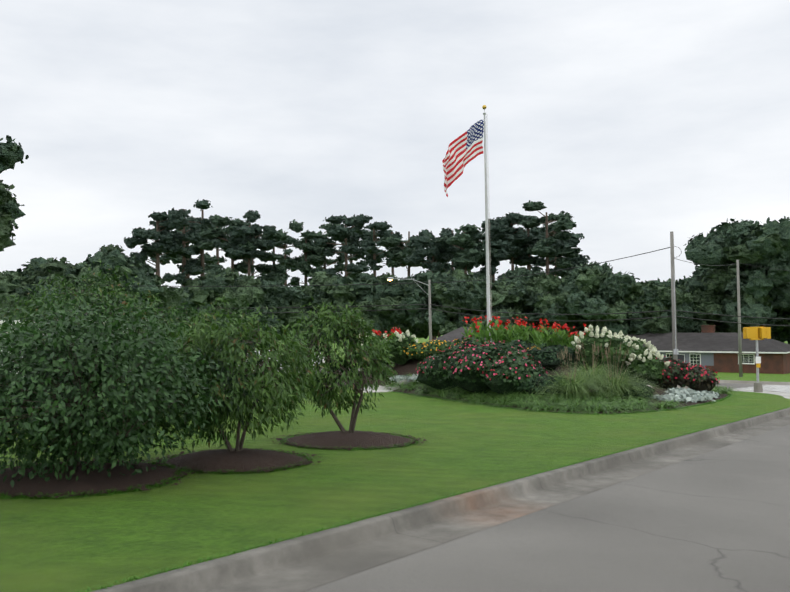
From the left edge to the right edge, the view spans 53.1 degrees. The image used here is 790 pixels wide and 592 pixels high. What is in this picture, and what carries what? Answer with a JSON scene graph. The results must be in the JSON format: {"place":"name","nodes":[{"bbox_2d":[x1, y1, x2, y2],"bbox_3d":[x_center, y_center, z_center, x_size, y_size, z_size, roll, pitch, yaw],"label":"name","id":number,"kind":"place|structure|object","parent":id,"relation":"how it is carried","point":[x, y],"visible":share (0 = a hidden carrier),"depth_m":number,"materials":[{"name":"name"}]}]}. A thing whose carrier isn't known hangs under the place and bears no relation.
{"place":"outdoors","nodes":[
{"label":"outdoors","id":0,"kind":"place"},
{"bbox_2d":[0,371,789,591],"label":"lawn ground","id":1,"kind":"structure","parent":0,"point":[65,544],"depth_m":9.45,"materials":[{"name":"green plant"}]},
{"bbox_2d":[0,318,147,373],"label":"building","id":2,"kind":"structure","parent":1,"relation":"on","point":[1,321],"depth_m":34.62,"materials":[{"name":"white"}]},
{"bbox_2d":[0,259,190,390],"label":"bush","id":3,"kind":"object","parent":1,"relation":"on","point":[97,295],"visible":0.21,"depth_m":16.79,"materials":[{"name":"green plant"}]},
{"bbox_2d":[0,288,233,487],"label":"bush","id":4,"kind":"object","parent":1,"relation":"on","point":[112,367],"visible":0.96,"depth_m":8.99,"materials":[{"name":"green plant"}]},
{"bbox_2d":[0,405,414,496],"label":"mulch rings","id":5,"kind":"object","parent":1,"relation":"on","point":[218,460],"visible":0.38,"depth_m":10.35,"materials":[{"name":"brown soil"}]},
{"bbox_2d":[276,296,396,432],"bbox_3d":[-1.064,1.227,13.692,2.266,2.461,2.152,-2,-2,37],"label":"lawn tree","id":6,"kind":"object","parent":5,"relation":"on","point":[325,397],"visible":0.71,"depth_m":13.51,"materials":[{"name":"green plant"}]},
{"bbox_2d":[162,295,262,386],"bbox_3d":[-4.879,1.397,20.543,3.076,2.885,3.060,-1,-2,-16],"label":"bush","id":7,"kind":"object","parent":1,"relation":"on","point":[222,299],"visible":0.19,"depth_m":20.33,"materials":[{"name":"green plant"}]},
{"bbox_2d":[0,431,425,497],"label":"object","id":8,"kind":"object","parent":1,"relation":"on","point":[143,488],"visible":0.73,"depth_m":10.57,"materials":[{"name":"brown soil"}]},
{"bbox_2d":[149,301,328,450],"bbox_3d":[-2.257,1.178,11.242,2.421,2.202,2.546,-2,-2,37],"label":"lawn tree","id":9,"kind":"object","parent":1,"relation":"on","point":[246,385],"visible":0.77,"depth_m":10.89,"materials":[{"name":"green plant"}]},
{"bbox_2d":[92,373,789,591],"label":"kerb gutter","id":10,"kind":"object","parent":1,"relation":"on","point":[307,562],"visible":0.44,"depth_m":7.68,"materials":[{"name":"concrete"}]},
{"bbox_2d":[324,359,727,413],"bbox_3d":[4.752,3.036,30.875,20.274,1.626,12.107,-4,-3,61],"label":"mound bed","id":11,"kind":"object","parent":1,"relation":"on","point":[408,367],"visible":0.04,"depth_m":26.08,"materials":[{"name":"brown soil"}]},
{"bbox_2d":[358,315,589,363],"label":"red flowers","id":12,"kind":"object","parent":11,"relation":"on","point":[539,337],"visible":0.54,"depth_m":29.13,"materials":[{"name":"green plant"}]},
{"bbox_2d":[482,105,491,341],"bbox_3d":[3.464,-2.455,29.793,0.240,9.555,0.240,-2,-2,37],"label":"flagpole","id":13,"kind":"object","parent":11,"relation":"on","point":[488,254],"visible":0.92,"depth_m":29.76,"materials":[{"name":"metal"}]},
{"bbox_2d":[442,119,483,196],"bbox_3d":[2.454,-5.121,29.368,2.072,3.142,0.612,0,-2,-39],"label":"flag","id":14,"kind":"object","parent":13,"relation":"attached to","point":[464,149],"visible":1,"depth_m":29.30,"materials":[{"name":"fabric"}]},
{"bbox_2d":[352,324,669,385],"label":"flowers","id":15,"kind":"object","parent":11,"relation":"on","point":[645,362],"visible":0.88,"depth_m":27.34,"materials":[{"name":"white plant"}]},
{"bbox_2d":[375,340,738,414],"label":"ornamental grasses","id":16,"kind":"object","parent":11,"relation":"on","point":[610,387],"visible":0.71,"depth_m":22.03,"materials":[{"name":"green plant"}]},
{"bbox_2d":[415,335,720,395],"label":"rose bushes","id":17,"kind":"object","parent":11,"relation":"on","point":[472,366],"visible":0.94,"depth_m":23.94,"materials":[{"name":"green plant"}]},
{"bbox_2d":[278,371,789,398],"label":"pavement corner","id":18,"kind":"object","parent":1,"relation":"on","point":[785,395],"visible":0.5,"depth_m":30.18,"materials":[{"name":"concrete"}]},
{"bbox_2d":[743,327,770,391],"bbox_3d":[14.010,2.447,30.553,0.830,2.524,0.530,-1,-2,-1],"label":"pedestrian signal","id":19,"kind":"object","parent":18,"relation":"on","point":[756,334],"visible":0.94,"depth_m":30.49,"materials":[{"name":"metal"}]},
{"bbox_2d":[390,339,719,402],"bbox_3d":[4.145,2.480,26.405,11.839,2.019,7.547,-2,-2,37],"label":"planting","id":20,"kind":"object","parent":1,"relation":"on","point":[547,357],"visible":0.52,"depth_m":25.44,"materials":[{"name":"green plant"}]},
{"bbox_2d":[0,0,789,287],"label":"sky","id":21,"kind":"structure","parent":0,"point":[641,122],"materials":[{"name":"white"}]},
{"bbox_2d":[363,356,432,391],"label":"pavement","id":22,"kind":"structure","parent":0,"point":[380,389],"depth_m":28.56,"materials":[{"name":"concrete"}]},
{"bbox_2d":[260,335,789,381],"bbox_3d":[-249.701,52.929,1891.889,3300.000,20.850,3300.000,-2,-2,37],"label":"ground","id":23,"kind":"structure","parent":0,"point":[752,377],"depth_m":82.14,"materials":[{"name":"green plant"}]},
{"bbox_2d":[0,135,789,338],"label":"trees","id":24,"kind":"object","parent":23,"relation":"on","point":[594,289],"visible":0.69,"depth_m":106.00,"materials":[{"name":"green plant"}]},
{"bbox_2d":[99,199,789,362],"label":"tree line","id":25,"kind":"object","parent":23,"relation":"on","point":[464,253],"visible":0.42,"depth_m":137.53,"materials":[{"name":"green plant"}]},
{"bbox_2d":[99,231,789,376],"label":"utility power lines","id":26,"kind":"object","parent":23,"relation":"on","point":[674,326],"visible":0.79,"depth_m":60.21,"materials":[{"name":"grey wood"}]},
{"bbox_2d":[432,327,493,341],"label":"house","id":27,"kind":"structure","parent":23,"relation":"on","point":[453,335],"depth_m":93.68,"materials":[{"name":"grey brick"}]},
{"bbox_2d":[623,325,789,373],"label":"ranch house","id":28,"kind":"structure","parent":23,"relation":"on","point":[707,346],"depth_m":98.41,"materials":[{"name":"red brick"}]},
{"bbox_2d":[278,367,789,392],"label":"sidewalk","id":29,"kind":"structure","parent":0,"point":[747,386],"depth_m":38.60,"materials":[{"name":"concrete"}]},
{"bbox_2d":[313,368,789,385],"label":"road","id":30,"kind":"structure","parent":29,"relation":"on","point":[752,382],"depth_m":41.93,"materials":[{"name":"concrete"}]},
{"bbox_2d":[746,385,787,391],"bbox_3d":[17.742,4.269,36.275,3.200,0.430,8.600,-2,-2,37],"label":"zebra crossing","id":31,"kind":"object","parent":29,"relation":"on","point":[779,388],"visible":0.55,"depth_m":36.77,"materials":[{"name":"white paint"}]},
{"bbox_2d":[303,424,789,591],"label":"road","id":32,"kind":"structure","parent":0,"point":[717,520],"depth_m":7.36,"materials":[{"name":"grey asphalt"}]}
]}

